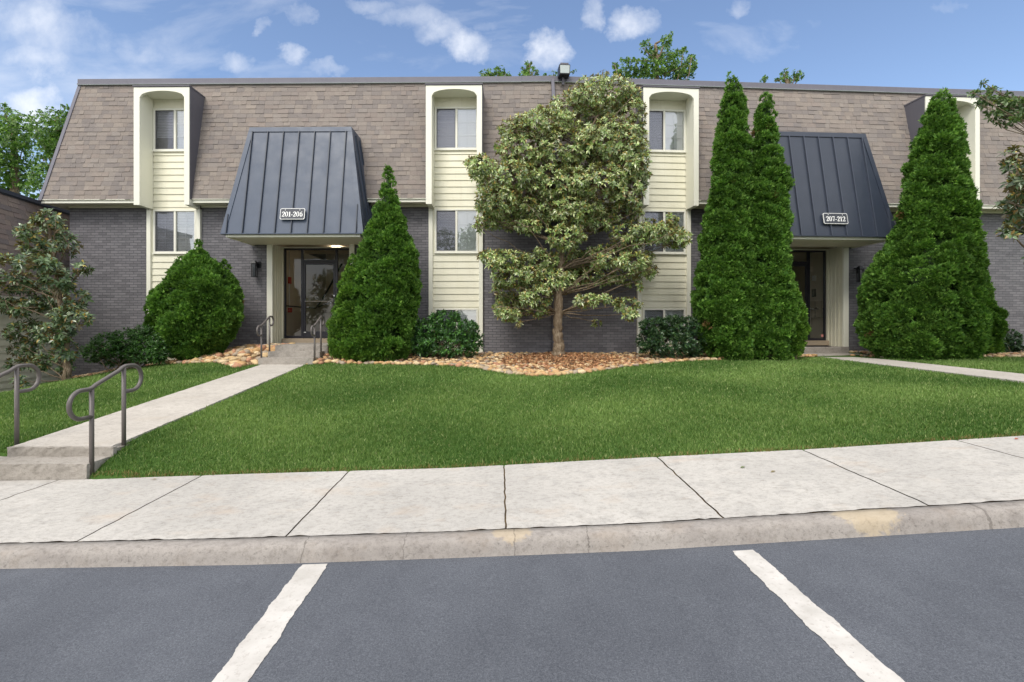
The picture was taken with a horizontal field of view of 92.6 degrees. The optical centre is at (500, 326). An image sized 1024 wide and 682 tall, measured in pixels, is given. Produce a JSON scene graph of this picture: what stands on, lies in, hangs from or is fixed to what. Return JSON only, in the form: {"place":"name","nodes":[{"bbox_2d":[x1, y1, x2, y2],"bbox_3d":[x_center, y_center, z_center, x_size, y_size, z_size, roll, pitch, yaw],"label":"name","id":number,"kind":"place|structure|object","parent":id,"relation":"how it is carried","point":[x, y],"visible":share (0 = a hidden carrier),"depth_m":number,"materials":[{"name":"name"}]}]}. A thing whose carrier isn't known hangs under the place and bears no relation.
{"place":"outdoors","nodes":[
{"label":"outdoors","id":0,"kind":"place"},
{"bbox_2d":[0,527,1023,681],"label":"road","id":1,"kind":"structure","parent":0,"point":[938,607],"depth_m":2.54,"materials":[{"name":"grey asphalt"}]},
{"bbox_2d":[0,500,1023,568],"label":"kerb","id":2,"kind":"structure","parent":1,"relation":"on","point":[642,536],"depth_m":3.27,"materials":[{"name":"concrete"}]},
{"bbox_2d":[0,436,1023,543],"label":"sidewalk","id":3,"kind":"structure","parent":0,"point":[642,490],"depth_m":4.00,"materials":[{"name":"concrete"}]},
{"bbox_2d":[0,353,1023,478],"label":"ground","id":4,"kind":"structure","parent":0,"point":[101,476],"depth_m":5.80,"materials":[{"name":"green plant"}]},
{"bbox_2d":[0,102,42,195],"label":"leafy tree","id":5,"kind":"object","parent":4,"relation":"on","point":[14,142],"visible":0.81,"depth_m":29.42,"materials":[{"name":"green plant"}]},
{"bbox_2d":[0,188,69,391],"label":"apartment building","id":6,"kind":"structure","parent":4,"relation":"on","point":[16,209],"depth_m":12.79,"materials":[{"name":"grey brick"}]},
{"bbox_2d":[18,104,69,199],"bbox_3d":[-24.798,-4.758,27.112,5.501,14.944,2.560,0,0,41],"label":"leafy tree","id":7,"kind":"object","parent":4,"relation":"on","point":[48,142],"visible":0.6,"depth_m":25.87,"materials":[{"name":"green plant"}]},
{"bbox_2d":[0,207,95,387],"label":"magnolia tree","id":8,"kind":"object","parent":4,"relation":"on","point":[61,288],"visible":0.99,"depth_m":10.84,"materials":[{"name":"green plant"}]},
{"bbox_2d":[0,443,130,481],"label":"concrete steps","id":9,"kind":"structure","parent":4,"relation":"on","point":[47,463],"depth_m":4.96,"materials":[{"name":"beige concrete"}]},
{"bbox_2d":[0,363,41,445],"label":"handrail","id":10,"kind":"object","parent":9,"relation":"on","point":[17,389],"visible":0.95,"depth_m":5.34,"materials":[{"name":"metal"}]},
{"bbox_2d":[66,363,143,475],"bbox_3d":[-4.120,0.969,5.140,0.043,1.107,0.982,0,0,0],"label":"handrail","id":11,"kind":"object","parent":9,"relation":"on","point":[90,390],"visible":0.99,"depth_m":4.96,"materials":[{"name":"metal"}]},
{"bbox_2d":[79,324,172,371],"bbox_3d":[-9.079,0.543,11.926,2.505,1.218,1.092,0,0,11],"label":"leafy shrub","id":12,"kind":"object","parent":4,"relation":"on","point":[134,348],"visible":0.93,"depth_m":11.72,"materials":[{"name":"green plant"}]},
{"bbox_2d":[12,365,302,446],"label":"walkway","id":13,"kind":"structure","parent":4,"relation":"on","point":[146,417],"depth_m":6.75,"materials":[{"name":"concrete"}]},
{"bbox_2d":[258,343,329,364],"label":"concrete steps","id":14,"kind":"structure","parent":4,"relation":"on","point":[293,354],"depth_m":11.62,"materials":[{"name":"grey concrete"}]},
{"bbox_2d":[256,316,273,357],"bbox_3d":[-5.555,0.314,11.560,0.043,1.140,0.842,0,0,0],"label":"handrail","id":15,"kind":"object","parent":14,"relation":"on","point":[261,325],"visible":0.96,"depth_m":11.34,"materials":[{"name":"metal"}]},
{"bbox_2d":[310,316,324,360],"bbox_3d":[-4.320,0.314,11.560,0.043,1.140,0.842,0,0,0],"label":"handrail","id":16,"kind":"object","parent":14,"relation":"on","point":[315,324],"visible":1,"depth_m":11.51,"materials":[{"name":"metal"}]},
{"bbox_2d":[478,65,511,75],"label":"leafy tree","id":17,"kind":"object","parent":4,"relation":"on","point":[498,72],"visible":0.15,"depth_m":25.59,"materials":[{"name":"green plant"}]},
{"bbox_2d":[518,60,538,75],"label":"leafy tree","id":18,"kind":"object","parent":4,"relation":"on","point":[526,72],"visible":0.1,"depth_m":25.74,"materials":[{"name":"green plant"}]},
{"bbox_2d":[38,76,1023,376],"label":"apartment building","id":19,"kind":"structure","parent":4,"relation":"on","point":[146,182],"depth_m":13.43,"materials":[{"name":"brick"}]},
{"bbox_2d":[152,108,183,151],"bbox_3d":[-8.945,-5.381,13.476,1.220,1.186,0.145,0,0,1],"label":"window","id":20,"kind":"structure","parent":19,"relation":"in","point":[163,113],"depth_m":13.51,"materials":[{"name":"white glass"}]},
{"bbox_2d":[152,210,195,253],"bbox_3d":[-8.945,-2.587,13.476,1.220,1.216,0.145,0,0,1],"label":"window","id":21,"kind":"structure","parent":19,"relation":"in","point":[186,242],"depth_m":13.51,"materials":[{"name":"white glass"}]},
{"bbox_2d":[251,260,260,276],"bbox_3d":[-6.678,-1.558,13.332,0.230,0.452,0.206,0,0,0],"label":"wall lantern","id":22,"kind":"object","parent":19,"relation":"attached to","point":[254,263],"depth_m":13.27,"materials":[{"name":"black metal"}]},
{"bbox_2d":[280,208,304,219],"bbox_3d":[-5.119,-2.762,12.059,0.610,0.284,0.120,0,0,0],"label":"number sign","id":23,"kind":"object","parent":19,"relation":"attached to","point":[292,213],"visible":1,"depth_m":12.02,"materials":[{"name":"white metal"}]},
{"bbox_2d":[304,262,334,337],"bbox_3d":[-5.196,-0.748,14.012,0.909,2.166,0.120,0,0,0],"label":"door","id":24,"kind":"structure","parent":19,"relation":"in","point":[307,334],"depth_m":14.02,"materials":[{"name":"black"}]},
{"bbox_2d":[434,107,476,150],"bbox_3d":[-1.206,-5.381,13.377,1.215,1.186,0.145,0,0,1],"label":"window","id":25,"kind":"structure","parent":19,"relation":"in","point":[463,123],"depth_m":13.42,"materials":[{"name":"white glass"}]},
{"bbox_2d":[434,209,478,253],"bbox_3d":[-1.206,-2.587,13.377,1.215,1.216,0.145,0,0,1],"label":"window","id":26,"kind":"structure","parent":19,"relation":"in","point":[466,237],"depth_m":13.41,"materials":[{"name":"glass"}]},
{"bbox_2d":[435,308,477,343],"bbox_3d":[-1.206,-0.004,13.377,1.215,0.965,0.145,0,0,1],"label":"window","id":27,"kind":"structure","parent":19,"relation":"in","point":[467,313],"depth_m":13.40,"materials":[{"name":"white plastic"}]},
{"bbox_2d":[558,63,569,85],"bbox_3d":[1.721,-6.860,13.324,0.300,0.520,0.280,0,0,-4],"label":"floodlight","id":28,"kind":"object","parent":19,"relation":"attached to","point":[563,71],"visible":1,"depth_m":13.20,"materials":[{"name":"black metal"}]},
{"bbox_2d":[642,210,686,254],"bbox_3d":[4.508,-2.587,13.532,1.244,1.216,0.145,0,0,-4],"label":"window","id":29,"kind":"structure","parent":19,"relation":"in","point":[660,214],"depth_m":13.55,"materials":[{"name":"white plastic"}]},
{"bbox_2d":[643,308,685,343],"bbox_3d":[4.508,-0.004,13.532,1.244,0.965,0.145,0,0,-4],"label":"window","id":30,"kind":"structure","parent":19,"relation":"in","point":[647,312],"depth_m":13.55,"materials":[{"name":"grey glass"}]},
{"bbox_2d":[649,109,685,152],"bbox_3d":[4.508,-5.381,13.532,1.244,1.186,0.145,0,0,-4],"label":"window","id":31,"kind":"structure","parent":19,"relation":"in","point":[672,125],"depth_m":13.57,"materials":[{"name":"glass"}]},
{"bbox_2d":[792,264,807,336],"bbox_3d":[8.586,-0.710,14.389,0.909,2.241,0.077,0,0,-4],"label":"door frame","id":32,"kind":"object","parent":19,"relation":"in","point":[806,265],"depth_m":14.41,"materials":[{"name":"black metal"}]},
{"bbox_2d":[822,213,847,223],"bbox_3d":[8.468,-2.722,12.403,0.638,0.284,0.114,0,0,-4],"label":"number sign","id":33,"kind":"object","parent":19,"relation":"attached to","point":[835,218],"visible":1,"depth_m":12.37,"materials":[{"name":"white metal"}]},
{"bbox_2d":[854,266,863,281],"bbox_3d":[10.099,-1.461,13.770,0.231,0.452,0.216,0,0,0],"label":"wall lantern","id":34,"kind":"object","parent":19,"relation":"attached to","point":[859,269],"depth_m":13.70,"materials":[{"name":"black metal"}]},
{"bbox_2d":[543,69,576,75],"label":"leafy tree","id":35,"kind":"object","parent":4,"relation":"on","point":[573,71],"visible":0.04,"depth_m":28.06,"materials":[{"name":"green plant"}]},
{"bbox_2d":[612,31,697,246],"bbox_3d":[7.834,-6.359,24.730,5.078,18.137,3.018,0,0,-15],"label":"leafy tree","id":36,"kind":"object","parent":4,"relation":"on","point":[656,60],"visible":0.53,"depth_m":24.28,"materials":[{"name":"green plant"}]},
{"bbox_2d":[760,75,768,82],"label":"leafy tree","id":37,"kind":"object","parent":4,"relation":"on","point":[763,78],"visible":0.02,"depth_m":25.36,"materials":[{"name":"green plant"}]},
{"bbox_2d":[774,68,804,83],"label":"leafy tree","id":38,"kind":"object","parent":4,"relation":"on","point":[796,77],"visible":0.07,"depth_m":25.98,"materials":[{"name":"green plant"}]},
{"bbox_2d":[803,346,868,355],"bbox_3d":[8.855,0.892,13.638,2.835,0.615,1.590,0,0,-4],"label":"entrance landing","id":39,"kind":"object","parent":4,"relation":"on","point":[831,351],"visible":0.1,"depth_m":13.70,"materials":[{"name":"concrete"}]},
{"bbox_2d":[824,357,1023,382],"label":"walkway","id":40,"kind":"structure","parent":4,"relation":"on","point":[1010,376],"depth_m":9.42,"materials":[{"name":"concrete"}]},
{"bbox_2d":[966,78,1023,134],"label":"leafy tree","id":41,"kind":"object","parent":4,"relation":"on","point":[1008,111],"visible":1,"depth_m":8.45,"materials":[{"name":"green plant"}]},
{"bbox_2d":[992,144,1023,263],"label":"magnolia tree","id":42,"kind":"object","parent":4,"relation":"on","point":[1015,183],"visible":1,"depth_m":9.42,"materials":[{"name":"green plant"}]},
{"bbox_2d":[0,0,1023,199],"label":"sky","id":43,"kind":"structure","parent":0,"point":[46,46],"materials":[{"name":"blue"}]},
{"bbox_2d":[72,346,1023,377],"bbox_3d":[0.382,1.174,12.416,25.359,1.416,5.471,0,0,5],"label":"river gravel","id":44,"kind":"structure","parent":0,"point":[462,360],"depth_m":11.75,"materials":[{"name":"stone"}]},
{"bbox_2d":[143,288,166,361],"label":"arborvitae","id":45,"kind":"object","parent":44,"relation":"on","point":[148,320],"visible":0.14,"depth_m":12.59,"materials":[{"name":"green plant"}]},
{"bbox_2d":[145,238,244,360],"bbox_3d":[-7.506,-0.629,12.280,2.131,3.158,1.948,0,0,0],"label":"arborvitae","id":46,"kind":"object","parent":44,"relation":"on","point":[189,297],"visible":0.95,"depth_m":11.73,"materials":[{"name":"green plant"}]},
{"bbox_2d":[218,359,228,363],"bbox_3d":[-6.502,0.837,11.451,0.223,0.123,0.158,0,0,15],"label":"river stone","id":47,"kind":"object","parent":44,"relation":"on","point":[222,360],"visible":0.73,"depth_m":11.42,"materials":[{"name":"beige stone"}]},
{"bbox_2d":[208,258,244,353],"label":"arborvitae","id":48,"kind":"object","parent":44,"relation":"on","point":[229,277],"visible":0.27,"depth_m":12.34,"materials":[{"name":"green plant"}]},
{"bbox_2d":[228,357,238,361],"bbox_3d":[-6.285,0.793,11.511,0.242,0.135,0.203,-7,0,6],"label":"river stone","id":49,"kind":"object","parent":44,"relation":"on","point":[232,358],"visible":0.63,"depth_m":11.44,"materials":[{"name":"beige stone"}]},
{"bbox_2d":[232,363,242,367],"bbox_3d":[-5.905,0.894,10.987,0.225,0.142,0.140,7,5,-14],"label":"river stone","id":50,"kind":"object","parent":44,"relation":"on","point":[236,365],"visible":0.74,"depth_m":10.94,"materials":[{"name":"beige stone"}]},
{"bbox_2d":[250,359,257,364],"bbox_3d":[-5.701,0.842,11.363,0.257,0.127,0.144,27,17,18],"label":"river stone","id":51,"kind":"object","parent":44,"relation":"on","point":[254,362],"visible":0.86,"depth_m":11.31,"materials":[{"name":"beige stone"}]},
{"bbox_2d":[325,253,365,359],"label":"arborvitae","id":52,"kind":"object","parent":44,"relation":"on","point":[343,321],"visible":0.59,"depth_m":11.49,"materials":[{"name":"green plant"}]},
{"bbox_2d":[347,323,381,361],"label":"arborvitae","id":53,"kind":"object","parent":44,"relation":"on","point":[366,352],"visible":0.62,"depth_m":11.31,"materials":[{"name":"green plant"}]},
{"bbox_2d":[336,164,422,360],"bbox_3d":[-2.968,-1.559,11.981,2.080,4.882,1.786,0,0,0],"label":"arborvitae","id":54,"kind":"object","parent":44,"relation":"on","point":[388,270],"visible":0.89,"depth_m":11.52,"materials":[{"name":"green plant"}]},
{"bbox_2d":[410,308,484,358],"bbox_3d":[-1.371,0.207,12.133,2.018,1.294,1.058,0,0,0],"label":"leafy shrub","id":55,"kind":"object","parent":44,"relation":"on","point":[426,344],"visible":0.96,"depth_m":11.97,"materials":[{"name":"green plant"}]},
{"bbox_2d":[498,351,647,369],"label":"river stones","id":56,"kind":"object","parent":44,"relation":"on","point":[571,358],"visible":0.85,"depth_m":11.65,"materials":[{"name":"stone"}]},
{"bbox_2d":[462,71,693,357],"bbox_3d":[1.882,-2.676,12.355,5.835,7.442,3.642,0,0,0],"label":"magnolia tree","id":57,"kind":"object","parent":44,"relation":"on","point":[592,147],"visible":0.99,"depth_m":11.98,"materials":[{"name":"green plant"}]},
{"bbox_2d":[633,314,708,358],"bbox_3d":[4.279,0.270,12.009,1.904,1.181,1.058,0,0,-6],"label":"leafy shrub","id":58,"kind":"object","parent":44,"relation":"on","point":[653,343],"visible":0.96,"depth_m":11.96,"materials":[{"name":"green plant"}]},
{"bbox_2d":[690,71,762,359],"bbox_3d":[5.528,-2.694,12.085,1.662,7.201,1.495,0,0,0],"label":"arborvitae","id":59,"kind":"object","parent":44,"relation":"on","point":[721,302],"visible":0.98,"depth_m":11.68,"materials":[{"name":"green plant"}]},
{"bbox_2d":[742,91,802,360],"bbox_3d":[6.521,-2.412,11.963,1.646,6.642,1.354,0,0,0],"label":"arborvitae","id":60,"kind":"object","parent":44,"relation":"on","point":[776,312],"visible":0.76,"depth_m":11.56,"materials":[{"name":"green plant"}]},
{"bbox_2d":[787,286,811,358],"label":"arborvitae","id":61,"kind":"object","parent":44,"relation":"on","point":[798,346],"visible":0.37,"depth_m":11.61,"materials":[{"name":"green plant"}]},
{"bbox_2d":[852,275,898,352],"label":"arborvitae","id":62,"kind":"object","parent":44,"relation":"on","point":[863,288],"visible":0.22,"depth_m":12.08,"materials":[{"name":"green plant"}]},
{"bbox_2d":[856,88,993,359],"bbox_3d":[10.183,-2.482,11.896,2.697,6.675,2.369,0,0,0],"label":"arborvitae","id":63,"kind":"object","parent":44,"relation":"on","point":[926,270],"visible":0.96,"depth_m":11.35,"materials":[{"name":"green plant"}]},
{"bbox_2d":[967,247,1009,353],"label":"arborvitae","id":64,"kind":"object","parent":44,"relation":"on","point":[999,328],"visible":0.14,"depth_m":12.02,"materials":[{"name":"green plant"}]},
{"bbox_2d":[1003,329,1023,352],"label":"leafy shrub","id":65,"kind":"object","parent":44,"relation":"on","point":[1010,344],"visible":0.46,"depth_m":12.53,"materials":[{"name":"green plant"}]}
]}

